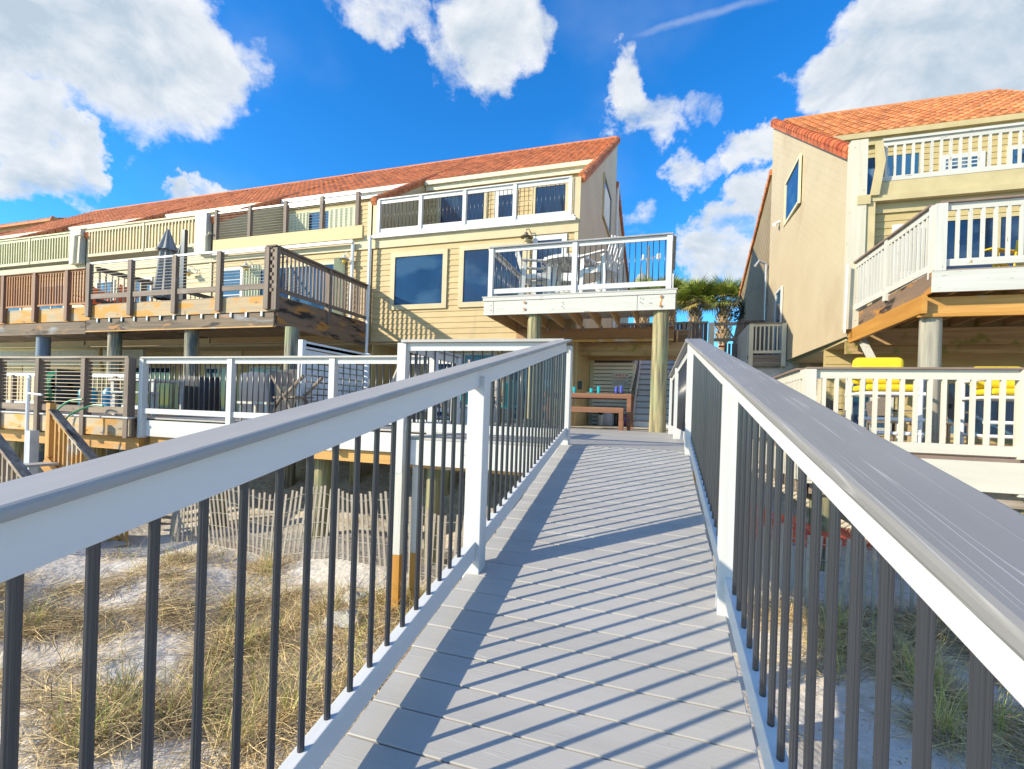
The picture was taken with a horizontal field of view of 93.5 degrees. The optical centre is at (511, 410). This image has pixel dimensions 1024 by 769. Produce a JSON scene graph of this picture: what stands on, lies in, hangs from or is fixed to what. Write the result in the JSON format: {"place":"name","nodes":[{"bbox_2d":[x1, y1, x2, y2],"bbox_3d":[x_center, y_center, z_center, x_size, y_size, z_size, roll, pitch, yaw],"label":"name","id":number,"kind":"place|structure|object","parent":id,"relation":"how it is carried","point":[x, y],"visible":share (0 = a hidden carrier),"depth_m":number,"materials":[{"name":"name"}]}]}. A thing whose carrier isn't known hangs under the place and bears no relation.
{"place":"outdoors","nodes":[
{"label":"outdoors","id":0,"kind":"place"},
{"bbox_2d":[46,369,80,411],"bbox_3d":[-9.803,-0.445,10.496,0.550,0.900,0.668,2,0,18],"label":"hose reel","id":1,"kind":"object","parent":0,"point":[64,380],"visible":0.59,"depth_m":10.34,"materials":[{"name":"grey plastic"}]},
{"bbox_2d":[0,200,168,400],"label":"house","id":2,"kind":"structure","parent":0,"point":[92,215],"depth_m":25.07,"materials":[{"name":"orange"}]},
{"bbox_2d":[0,523,456,768],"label":"dune grass","id":3,"kind":"structure","parent":0,"point":[254,639],"depth_m":4.03,"materials":[{"name":"plant"}]},
{"bbox_2d":[0,361,1023,768],"bbox_3d":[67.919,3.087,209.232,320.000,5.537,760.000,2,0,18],"label":"ground","id":4,"kind":"structure","parent":0,"point":[74,563],"depth_m":5.27,"materials":[{"name":"sand"}]},
{"bbox_2d":[0,216,66,347],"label":"distant house","id":5,"kind":"structure","parent":4,"relation":"on","point":[15,226],"depth_m":31.22,"materials":[{"name":"orange"}]},
{"bbox_2d":[0,403,128,547],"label":"beach stairs","id":6,"kind":"structure","parent":4,"relation":"on","point":[14,466],"depth_m":8.03,"materials":[{"name":"brown wood"}]},
{"bbox_2d":[0,267,207,461],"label":"redwood deck","id":7,"kind":"structure","parent":4,"relation":"on","point":[43,329],"depth_m":13.43,"materials":[{"name":"brown wood"}]},
{"bbox_2d":[76,287,103,306],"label":"patio chair","id":8,"kind":"object","parent":7,"relation":"on","point":[95,290],"visible":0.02,"depth_m":15.02,"materials":[{"name":"red plastic"}]},
{"bbox_2d":[100,285,136,303],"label":"patio chair","id":9,"kind":"object","parent":7,"relation":"on","point":[120,290],"visible":0.2,"depth_m":14.65,"materials":[{"name":"red plastic"}]},
{"bbox_2d":[0,356,237,523],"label":"weathered deck","id":10,"kind":"structure","parent":4,"relation":"on","point":[99,429],"depth_m":8.95,"materials":[{"name":"brown wood"}]},
{"bbox_2d":[24,374,42,462],"bbox_3d":[-8.854,0.669,8.854,0.461,2.685,0.126,2,0,22],"label":"standpipe","id":11,"kind":"object","parent":10,"relation":"attached to","point":[28,394],"visible":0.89,"depth_m":8.93,"materials":[{"name":"white plastic"}]},
{"bbox_2d":[57,399,103,455],"bbox_3d":[-7.817,0.293,8.548,1.246,1.038,0.275,2,0,18],"label":"garden hose","id":12,"kind":"object","parent":10,"relation":"hanging from","point":[68,415],"visible":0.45,"depth_m":8.50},
{"bbox_2d":[77,388,97,404],"bbox_3d":[-9.216,-0.236,10.461,0.340,0.520,0.335,2,0,18],"label":"water drum","id":13,"kind":"object","parent":10,"relation":"on","point":[94,393],"visible":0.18,"depth_m":10.43,"materials":[{"name":"teal plastic"}]},
{"bbox_2d":[102,388,122,406],"bbox_3d":[-8.423,-0.210,10.150,0.340,0.520,0.335,2,0,18],"label":"water drum","id":14,"kind":"object","parent":10,"relation":"on","point":[105,401],"visible":0.31,"depth_m":10.00,"materials":[{"name":"blue plastic"}]},
{"bbox_2d":[110,391,158,415],"bbox_3d":[-7.168,-0.139,9.164,0.900,0.460,0.300,2,0,18],"label":"bench","id":15,"kind":"object","parent":10,"relation":"on","point":[136,392],"visible":0.41,"depth_m":9.13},
{"bbox_2d":[108,378,187,415],"bbox_3d":[-7.534,-0.281,9.967,1.300,0.720,0.700,2,0,18],"label":"patio table","id":16,"kind":"object","parent":10,"relation":"on","point":[114,382],"visible":0.47,"depth_m":9.84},
{"bbox_2d":[178,376,220,415],"bbox_3d":[-6.824,-0.323,10.527,0.822,0.850,0.602,2,0,18],"label":"covered grill","id":17,"kind":"object","parent":10,"relation":"on","point":[202,393],"visible":0.54,"depth_m":10.26,"materials":[{"name":"black fabric"}]},
{"bbox_2d":[0,187,256,400],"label":"house","id":18,"kind":"structure","parent":4,"relation":"on","point":[48,249],"depth_m":19.08,"materials":[{"name":"yellow"}]},
{"bbox_2d":[40,283,63,308],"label":"window","id":19,"kind":"structure","parent":18,"relation":"in","point":[49,307],"depth_m":18.60,"materials":[{"name":"glass"}]},
{"bbox_2d":[71,173,356,410],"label":"house","id":20,"kind":"structure","parent":4,"relation":"on","point":[137,238],"depth_m":17.57,"materials":[{"name":"yellow"}]},
{"bbox_2d":[95,280,114,299],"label":"window","id":21,"kind":"structure","parent":20,"relation":"in","point":[96,284],"depth_m":17.64,"materials":[{"name":"glass"}]},
{"bbox_2d":[136,277,152,301],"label":"window","id":22,"kind":"structure","parent":20,"relation":"in","point":[150,278],"depth_m":17.02,"materials":[{"name":"glass"}]},
{"bbox_2d":[136,366,173,407],"bbox_3d":[-14.169,-0.963,18.774,2.600,1.600,0.038,2,0,18],"label":"window","id":23,"kind":"structure","parent":20,"relation":"in","point":[137,367],"depth_m":18.53,"materials":[{"name":"glass"}]},
{"bbox_2d":[204,366,226,409],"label":"window","id":24,"kind":"structure","parent":20,"relation":"in","point":[207,367],"depth_m":17.62,"materials":[{"name":"glass"}]},
{"bbox_2d":[85,244,370,488],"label":"wooden deck","id":25,"kind":"structure","parent":4,"relation":"on","point":[270,312],"depth_m":11.81,"materials":[{"name":"brown wood"}]},
{"bbox_2d":[150,229,177,300],"bbox_3d":[-9.862,-3.984,13.760,0.687,2.420,0.687,2,0,-5],"label":"folded umbrella","id":26,"kind":"object","parent":25,"relation":"on","point":[166,245],"visible":0.67,"depth_m":13.61,"materials":[{"name":"grey fabric"}]},
{"bbox_2d":[178,229,187,299],"bbox_3d":[-9.338,-3.922,13.589,0.334,2.330,0.100,2,0,18],"label":"umbrella mast","id":27,"kind":"object","parent":25,"relation":"on","point":[183,247],"visible":0.64,"depth_m":13.52,"materials":[{"name":"white metal"}]},
{"bbox_2d":[204,156,475,391],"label":"house","id":28,"kind":"structure","parent":4,"relation":"on","point":[328,225],"depth_m":15.76,"materials":[{"name":"beige"}]},
{"bbox_2d":[223,267,243,296],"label":"glass door","id":29,"kind":"structure","parent":28,"relation":"in","point":[232,272],"depth_m":15.80,"materials":[{"name":"white paint"}]},
{"bbox_2d":[240,260,252,270],"bbox_3d":[-8.470,-4.645,15.386,0.320,0.372,0.380,2,0,18],"label":"wall lamp","id":30,"kind":"object","parent":28,"relation":"attached to","point":[244,267],"visible":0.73,"depth_m":15.35,"materials":[{"name":"beige metal"}]},
{"bbox_2d":[249,366,280,372],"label":"window","id":31,"kind":"structure","parent":28,"relation":"in","point":[273,368],"depth_m":17.01,"materials":[{"name":"glass"}]},
{"bbox_2d":[260,261,333,311],"bbox_3d":[-6.941,-3.683,15.088,3.450,1.810,0.038,2,0,18],"label":"sliding door","id":32,"kind":"structure","parent":28,"relation":"in","point":[330,264],"depth_m":14.93,"materials":[{"name":"green paint"}]},
{"bbox_2d":[289,206,360,229],"bbox_3d":[-7.144,-6.452,18.233,3.250,2.330,0.038,2,0,18],"label":"balcony door","id":33,"kind":"structure","parent":28,"relation":"in","point":[313,220],"depth_m":18.34,"materials":[{"name":"green paint"}]},
{"bbox_2d":[339,251,350,262],"bbox_3d":[-4.950,-4.550,14.284,0.320,0.372,0.380,2,0,18],"label":"wall lamp","id":34,"kind":"object","parent":28,"relation":"attached to","point":[344,258],"visible":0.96,"depth_m":14.24,"materials":[{"name":"beige metal"}]},
{"bbox_2d":[170,485,510,584],"bbox_3d":[-2.904,1.732,6.971,6.992,1.349,0.537,2,0,24],"label":"sand fence","id":35,"kind":"object","parent":4,"relation":"on","point":[176,519],"visible":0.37,"depth_m":7.04,"materials":[{"name":"wood"}]},
{"bbox_2d":[322,610,365,631],"bbox_3d":[-1.747,2.209,5.081,0.453,0.232,0.369,2,0,18],"label":"rock","id":36,"kind":"object","parent":4,"relation":"on","point":[340,615],"visible":0.48,"depth_m":4.98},
{"bbox_2d":[340,590,368,606],"bbox_3d":[-1.808,2.175,5.551,0.433,0.204,0.310,2,0,18],"label":"rock","id":37,"kind":"object","parent":4,"relation":"on","point":[363,593],"visible":0.38,"depth_m":5.51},
{"bbox_2d":[137,338,696,613],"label":"patio deck","id":38,"kind":"structure","parent":4,"relation":"on","point":[433,354],"depth_m":7.09,"materials":[{"name":"grey"}]},
{"bbox_2d":[238,372,274,412],"bbox_3d":[-5.176,-0.319,10.097,1.042,0.950,0.657,2,0,18],"label":"covered grill","id":39,"kind":"object","parent":38,"relation":"on","point":[255,389],"visible":0.34,"depth_m":9.77,"materials":[{"name":"grey fabric"}]},
{"bbox_2d":[237,401,284,420],"bbox_3d":[-4.327,0.014,8.292,0.650,0.340,0.400,2,0,18],"label":"table","id":40,"kind":"object","parent":38,"relation":"on","point":[255,406],"visible":0.41,"depth_m":8.16,"materials":[{"name":"white paint"}]},
{"bbox_2d":[267,370,322,412],"bbox_3d":[-3.631,-0.225,8.069,0.741,0.891,0.496,2,0,18],"label":"folding wood chair","id":41,"kind":"object","parent":38,"relation":"on","point":[284,382],"visible":0.58,"depth_m":8.01,"materials":[{"name":"wood"}]},
{"bbox_2d":[273,369,328,411],"bbox_3d":[-4.032,-0.297,9.410,1.261,0.980,0.657,2,0,18],"label":"wood chair","id":42,"kind":"object","parent":38,"relation":"on","point":[284,388],"visible":0.16,"depth_m":9.13,"materials":[{"name":"wood"}]},
{"bbox_2d":[296,340,370,406],"bbox_3d":[-3.328,-0.496,9.177,0.090,1.425,1.990,2,0,18],"label":"privacy screen","id":43,"kind":"object","parent":38,"relation":"on","point":[303,345],"visible":0.46,"depth_m":8.83,"materials":[{"name":"white paint"}]},
{"bbox_2d":[416,367,460,424],"bbox_3d":[-1.479,-0.292,8.727,0.700,1.136,2.219,2,0,24],"label":"chaise lounge","id":44,"kind":"object","parent":38,"relation":"on","point":[447,408],"visible":0.04,"depth_m":9.04,"materials":[{"name":"beige fabric"}]},
{"bbox_2d":[460,405,495,425],"bbox_3d":[-0.713,0.092,10.114,0.640,0.420,0.440,2,0,18],"label":"cooler box","id":45,"kind":"object","parent":38,"relation":"on","point":[466,414],"visible":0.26,"depth_m":9.98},
{"bbox_2d":[467,360,496,421],"bbox_3d":[-0.822,-0.565,13.432,0.940,1.725,0.050,2,0,18],"label":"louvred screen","id":46,"kind":"object","parent":38,"relation":"on","point":[495,395],"visible":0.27,"depth_m":13.28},
{"bbox_2d":[501,381,524,413],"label":"patio chair","id":47,"kind":"object","parent":38,"relation":"on","point":[506,399],"visible":0.1,"depth_m":10.62,"materials":[{"name":"teal plastic"}]},
{"bbox_2d":[546,406,624,430],"bbox_3d":[1.383,0.140,10.127,1.880,0.460,0.280,2,0,18],"label":"bench","id":48,"kind":"object","parent":38,"relation":"on","point":[620,411],"visible":0.52,"depth_m":9.84,"materials":[{"name":"brown wood"}]},
{"bbox_2d":[544,392,633,429],"bbox_3d":[1.659,-0.001,10.765,2.000,0.761,0.900,2,0,18],"label":"picnic table","id":49,"kind":"object","parent":38,"relation":"on","point":[629,398],"visible":0.62,"depth_m":10.26,"materials":[{"name":"brown wood"}]},
{"bbox_2d":[597,413,603,424],"bbox_3d":[2.546,0.167,13.854,0.631,0.482,0.587,2,0,-11],"label":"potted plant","id":50,"kind":"object","parent":38,"relation":"on","point":[600,417],"visible":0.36,"depth_m":13.80,"materials":[{"name":"grey plant"}]},
{"bbox_2d":[602,413,613,425],"bbox_3d":[2.775,0.156,13.923,0.380,0.520,0.380,2,0,18],"label":"water jug","id":51,"kind":"object","parent":38,"relation":"on","point":[608,419],"visible":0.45,"depth_m":13.75,"materials":[{"name":"white plastic"}]},
{"bbox_2d":[588,360,637,424],"bbox_3d":[3.313,-0.530,15.406,1.285,1.925,2.660,2,0,18],"label":"slatted enclosure","id":52,"kind":"object","parent":38,"relation":"on","point":[602,372],"visible":0.37,"depth_m":14.23,"materials":[{"name":"wood"}]},
{"bbox_2d":[612,373,628,385],"bbox_3d":[3.162,-0.917,14.068,0.460,0.400,0.011,2,0,18],"label":"notice board","id":53,"kind":"object","parent":52,"relation":"attached to","point":[619,379],"visible":1,"depth_m":14.06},
{"bbox_2d":[613,413,618,425],"bbox_3d":[2.986,0.222,13.789,0.457,0.402,0.394,2,0,18],"label":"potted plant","id":54,"kind":"object","parent":38,"relation":"on","point":[616,416],"visible":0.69,"depth_m":13.75,"materials":[{"name":"black plant"}]},
{"bbox_2d":[630,360,674,427],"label":"grey stairs","id":55,"kind":"structure","parent":38,"relation":"on","point":[641,390],"depth_m":14.41,"materials":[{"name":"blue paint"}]},
{"bbox_2d":[365,136,629,425],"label":"house","id":56,"kind":"structure","parent":4,"relation":"on","point":[434,237],"depth_m":13.86,"materials":[{"name":"beige"}]},
{"bbox_2d":[389,248,447,309],"bbox_3d":[-2.664,-3.719,13.695,1.800,1.660,0.048,2,0,18],"label":"window","id":57,"kind":"structure","parent":56,"relation":"in","point":[418,279],"depth_m":13.68,"materials":[{"name":"blue glass"}]},
{"bbox_2d":[437,192,487,222],"bbox_3d":[-1.714,-6.619,16.471,1.850,1.720,0.038,2,0,18],"label":"window","id":58,"kind":"structure","parent":56,"relation":"in","point":[452,203],"depth_m":16.49,"materials":[{"name":"blue glass"}]},
{"bbox_2d":[437,352,496,419],"bbox_3d":[-1.473,-0.758,14.648,2.100,2.020,0.038,2,0,18],"label":"sliding door","id":59,"kind":"structure","parent":56,"relation":"in","point":[467,356],"depth_m":14.59,"materials":[{"name":"white paint"}]},
{"bbox_2d":[458,241,526,307],"bbox_3d":[-0.544,-3.670,13.006,1.940,1.700,0.048,2,0,18],"label":"window","id":60,"kind":"structure","parent":56,"relation":"in","point":[473,259],"depth_m":13.13,"materials":[{"name":"blue glass"}]},
{"bbox_2d":[494,190,517,217],"bbox_3d":[-0.230,-6.171,15.985,0.800,2.280,0.038,2,0,18],"label":"balcony door","id":61,"kind":"structure","parent":56,"relation":"in","point":[500,204],"depth_m":16.01,"materials":[{"name":"white paint"}]},
{"bbox_2d":[520,229,532,241],"bbox_3d":[0.380,-4.576,12.553,0.320,0.372,0.380,2,0,18],"label":"wall lamp","id":62,"kind":"object","parent":56,"relation":"attached to","point":[525,236],"visible":1,"depth_m":12.50,"materials":[{"name":"brown metal"}]},
{"bbox_2d":[505,352,550,421],"bbox_3d":[0.690,-0.688,13.945,1.850,2.020,0.038,2,0,18],"label":"sliding door","id":63,"kind":"structure","parent":56,"relation":"in","point":[506,352],"depth_m":14.05,"materials":[{"name":"white paint"}]},
{"bbox_2d":[531,233,566,293],"bbox_3d":[0.956,-3.506,12.522,0.900,2.130,0.038,2,0,18],"label":"glass door","id":64,"kind":"structure","parent":56,"relation":"in","point":[555,237],"depth_m":12.56,"materials":[{"name":"white paint"}]},
{"bbox_2d":[531,183,568,213],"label":"window","id":65,"kind":"structure","parent":56,"relation":"in","point":[541,189],"depth_m":15.52,"materials":[{"name":"blue glass"}]},
{"bbox_2d":[602,172,611,236],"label":"window","id":66,"kind":"structure","parent":56,"relation":"in","point":[606,198],"depth_m":16.88,"materials":[{"name":"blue glass"}]},
{"bbox_2d":[579,329,688,359],"bbox_3d":[3.122,-1.704,12.910,2.950,0.550,2.050,2,0,18],"label":"beam frame","id":67,"kind":"object","parent":56,"relation":"attached to","point":[639,350],"visible":0.62,"depth_m":12.56,"materials":[{"name":"brown wood"}]},
{"bbox_2d":[0,339,1023,768],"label":"boardwalk ramp","id":68,"kind":"structure","parent":4,"relation":"on","point":[596,609],"depth_m":1.47,"materials":[{"name":"wood"}]},
{"bbox_2d":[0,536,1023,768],"bbox_3d":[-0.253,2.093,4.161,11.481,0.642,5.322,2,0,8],"label":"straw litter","id":69,"kind":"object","parent":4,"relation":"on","point":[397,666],"visible":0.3,"depth_m":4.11,"materials":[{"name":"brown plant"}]},
{"bbox_2d":[482,232,677,432],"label":"balcony deck","id":70,"kind":"structure","parent":4,"relation":"on","point":[532,313],"depth_m":9.95,"materials":[{"name":"grey"}]},
{"bbox_2d":[515,251,551,294],"bbox_3d":[0.481,-3.085,11.152,0.820,1.307,0.750,2,0,-4],"label":"counter chair","id":71,"kind":"object","parent":70,"relation":"on","point":[522,283],"visible":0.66,"depth_m":10.87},
{"bbox_2d":[551,270,584,285],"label":"counter chair","id":72,"kind":"object","parent":70,"relation":"on","point":[565,279],"visible":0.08,"depth_m":12.16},
{"bbox_2d":[541,253,594,293],"bbox_3d":[1.273,-2.922,11.131,1.240,1.036,1.240,2,0,18],"label":"round table","id":73,"kind":"object","parent":70,"relation":"on","point":[564,263],"visible":0.54,"depth_m":10.95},
{"bbox_2d":[578,235,625,291],"bbox_3d":[1.963,-3.037,10.453,0.750,1.307,0.820,2,0,-44],"label":"counter chair","id":74,"kind":"object","parent":70,"relation":"on","point":[609,263],"visible":0.74,"depth_m":10.34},
{"bbox_2d":[630,274,656,326],"bbox_3d":[10.194,-6.121,37.779,3.825,9.133,3.486,2,0,-19],"label":"palm tree","id":75,"kind":"object","parent":4,"relation":"on","point":[643,319],"visible":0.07,"depth_m":37.33,"materials":[{"name":"green plant"}]},
{"bbox_2d":[642,245,661,322],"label":"utility pole","id":76,"kind":"object","parent":4,"relation":"on","point":[648,264],"visible":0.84,"depth_m":48.17,"materials":[{"name":"brown wood"}]},
{"bbox_2d":[620,321,714,360],"bbox_3d":[6.032,-2.604,19.006,3.560,1.800,0.225,2,0,18],"label":"board fence","id":77,"kind":"object","parent":4,"relation":"on","point":[689,325],"visible":0.24,"depth_m":18.71,"materials":[{"name":"brown wood"}]},
{"bbox_2d":[714,322,736,357],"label":"wooden gate","id":78,"kind":"structure","parent":77,"relation":"attached to","point":[726,324],"depth_m":18.36,"materials":[{"name":"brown wood"}]},
{"bbox_2d":[656,273,687,321],"bbox_3d":[11.198,-5.735,34.300,4.278,8.431,3.627,2,0,-2],"label":"palm tree","id":79,"kind":"object","parent":4,"relation":"on","point":[677,281],"visible":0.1,"depth_m":33.82,"materials":[{"name":"green plant"}]},
{"bbox_2d":[676,273,721,335],"bbox_3d":[11.778,-5.177,31.157,3.951,7.360,3.608,2,0,18],"label":"palm tree","id":80,"kind":"object","parent":4,"relation":"on","point":[691,292],"visible":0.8,"depth_m":30.68,"materials":[{"name":"green plant"}]},
{"bbox_2d":[698,274,741,350],"bbox_3d":[13.402,-5.242,30.887,4.136,7.597,4.177,2,0,18],"label":"palm tree","id":81,"kind":"object","parent":4,"relation":"on","point":[723,310],"visible":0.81,"depth_m":30.41,"materials":[{"name":"green plant"}]},
{"bbox_2d":[703,259,767,342],"bbox_3d":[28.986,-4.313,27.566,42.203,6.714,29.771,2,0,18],"label":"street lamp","id":82,"kind":"object","parent":4,"relation":"on","point":[765,263],"visible":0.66,"depth_m":18.24,"materials":[{"name":"grey metal"}]},
{"bbox_2d":[725,288,745,356],"bbox_3d":[11.734,-3.956,24.568,1.742,4.882,2.712,2,0,18],"label":"palm tree","id":83,"kind":"object","parent":4,"relation":"on","point":[741,310],"visible":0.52,"depth_m":24.59,"materials":[{"name":"green plant"}]},
{"bbox_2d":[737,320,765,354],"bbox_3d":[9.004,-2.507,18.166,0.975,1.800,0.065,2,0,18],"label":"board fence","id":84,"kind":"object","parent":4,"relation":"on","point":[741,326],"visible":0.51,"depth_m":18.12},
{"bbox_2d":[762,544,806,597],"bbox_3d":[3.499,2.115,6.202,0.550,0.800,0.100,2,0,18],"label":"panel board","id":85,"kind":"object","parent":4,"relation":"on","point":[793,567],"depth_m":6.13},
{"bbox_2d":[750,508,872,550],"bbox_3d":[4.019,1.474,6.039,2.200,0.579,0.200,2,0,18],"label":"orange barrier mesh","id":86,"kind":"object","parent":4,"relation":"on","point":[844,539],"visible":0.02,"depth_m":6.10,"materials":[{"name":"plastic"}]},
{"bbox_2d":[713,523,915,617],"bbox_3d":[4.580,2.006,5.367,4.617,1.332,0.298,2,0,7],"label":"sand fence","id":87,"kind":"object","parent":4,"relation":"on","point":[873,589],"visible":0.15,"depth_m":5.49,"materials":[{"name":"wood"}]},
{"bbox_2d":[737,575,1023,768],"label":"dune grass","id":88,"kind":"structure","parent":4,"relation":"on","point":[946,694],"depth_m":4.12,"materials":[{"name":"plant"}]},
{"bbox_2d":[752,367,1023,571],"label":"patio deck","id":89,"kind":"structure","parent":4,"relation":"on","point":[995,471],"depth_m":6.19,"materials":[{"name":"beige paint"}]},
{"bbox_2d":[845,357,925,442],"bbox_3d":[5.736,-0.133,7.470,0.820,1.440,0.750,2,0,18],"label":"pipe frame chair","id":90,"kind":"object","parent":89,"relation":"on","point":[880,362],"visible":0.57,"depth_m":7.25,"materials":[{"name":"fabric"}]},
{"bbox_2d":[865,397,911,440],"bbox_3d":[6.977,0.172,9.042,0.610,0.912,0.872,2,0,-2],"label":"patio chair","id":91,"kind":"object","parent":89,"relation":"on","point":[881,407],"visible":0.27,"depth_m":9.11,"materials":[{"name":"beige wicker"}]},
{"bbox_2d":[906,422,952,443],"bbox_3d":[7.232,0.421,8.372,0.500,0.430,0.400,2,0,18],"label":"side table","id":92,"kind":"object","parent":89,"relation":"on","point":[948,429],"visible":0.29,"depth_m":8.16,"materials":[{"name":"beige wood"}]},
{"bbox_2d":[946,407,968,444],"bbox_3d":[8.135,0.210,9.094,0.610,0.912,0.872,2,0,28],"label":"patio chair","id":93,"kind":"object","parent":89,"relation":"on","point":[965,424],"visible":0.06,"depth_m":8.64,"materials":[{"name":"grey"}]},
{"bbox_2d":[960,366,1014,444],"bbox_3d":[7.641,-0.031,7.482,0.820,1.360,0.750,2,0,18],"label":"pipe frame chair","id":94,"kind":"object","parent":89,"relation":"on","point":[1010,388],"visible":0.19,"depth_m":7.58,"materials":[{"name":"white plastic"}]},
{"bbox_2d":[848,194,1023,442],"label":"balcony deck","id":95,"kind":"structure","parent":4,"relation":"on","point":[933,294],"depth_m":7.82,"materials":[{"name":"white wood"}]},
{"bbox_2d":[984,240,1023,266],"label":"yellow chair","id":96,"kind":"object","parent":95,"relation":"on","point":[1002,250],"visible":0.33,"depth_m":8.16,"materials":[{"name":"paint"}]},
{"bbox_2d":[0,0,1023,354],"label":"sky","id":97,"kind":"structure","parent":0,"point":[105,104],"materials":[{"name":"blue"}]},
{"bbox_2d":[634,267,645,322],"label":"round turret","id":98,"kind":"object","parent":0,"point":[642,275],"visible":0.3,"depth_m":55.89,"materials":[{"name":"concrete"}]},
{"bbox_2d":[826,397,842,409],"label":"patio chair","id":99,"kind":"object","parent":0,"point":[829,403],"visible":0.06,"depth_m":9.91,"materials":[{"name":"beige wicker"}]},
{"bbox_2d":[739,89,1023,443],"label":"house","id":100,"kind":"structure","parent":0,"point":[844,190],"depth_m":12.30,"materials":[{"name":"beige"}]},
{"bbox_2d":[736,322,786,366],"bbox_3d":[8.753,-2.146,17.121,1.125,1.420,3.070,2,0,18],"label":"side landing","id":101,"kind":"object","parent":100,"relation":"attached to","point":[744,342],"visible":0.91,"depth_m":15.75,"materials":[{"name":"beige wood"}]},
{"bbox_2d":[773,286,782,354],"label":"window","id":102,"kind":"structure","parent":100,"relation":"in","point":[779,293],"depth_m":16.53,"materials":[{"name":"glass"}]},
{"bbox_2d":[783,153,801,226],"bbox_3d":[8.952,-6.982,15.410,0.060,1.480,1.980,2,0,18],"label":"window","id":103,"kind":"structure","parent":100,"relation":"in","point":[792,195],"depth_m":15.25,"materials":[{"name":"blue glass"}]},
{"bbox_2d":[851,382,893,430],"bbox_3d":[9.023,-0.131,12.127,0.950,1.250,0.038,2,0,18],"label":"window","id":104,"kind":"structure","parent":100,"relation":"in","point":[854,400],"depth_m":12.21,"materials":[{"name":"glass"}]},
{"bbox_2d":[867,150,920,194],"bbox_3d":[10.056,-5.850,13.114,1.750,2.250,0.038,2,0,18],"label":"window","id":105,"kind":"structure","parent":100,"relation":"in","point":[871,159],"depth_m":13.01,"materials":[{"name":"blue glass"}]},
{"bbox_2d":[892,224,925,276],"bbox_3d":[8.726,-3.497,10.472,0.800,1.160,0.038,2,0,18],"label":"window","id":106,"kind":"structure","parent":100,"relation":"in","point":[894,227],"depth_m":10.52,"materials":[{"name":"white paint"}]},
{"bbox_2d":[942,150,985,170],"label":"window","id":107,"kind":"structure","parent":100,"relation":"in","point":[974,154],"depth_m":12.55,"materials":[{"name":"white paint"}]},
{"bbox_2d":[945,380,1013,439],"bbox_3d":[11.517,-0.024,11.316,2.300,1.400,0.038,2,0,18],"label":"sliding door","id":108,"kind":"structure","parent":100,"relation":"in","point":[979,412],"depth_m":11.45,"materials":[{"name":"blue glass"}]},
{"bbox_2d":[946,212,1018,268],"bbox_3d":[10.093,-3.117,10.024,1.900,1.950,0.038,2,0,18],"label":"sliding door","id":109,"kind":"structure","parent":100,"relation":"in","point":[1015,216],"depth_m":10.12,"materials":[{"name":"blue glass"}]},
{"bbox_2d":[1006,144,1023,164],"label":"window","id":110,"kind":"structure","parent":100,"relation":"in","point":[1015,147],"depth_m":12.23,"materials":[{"name":"glass"}]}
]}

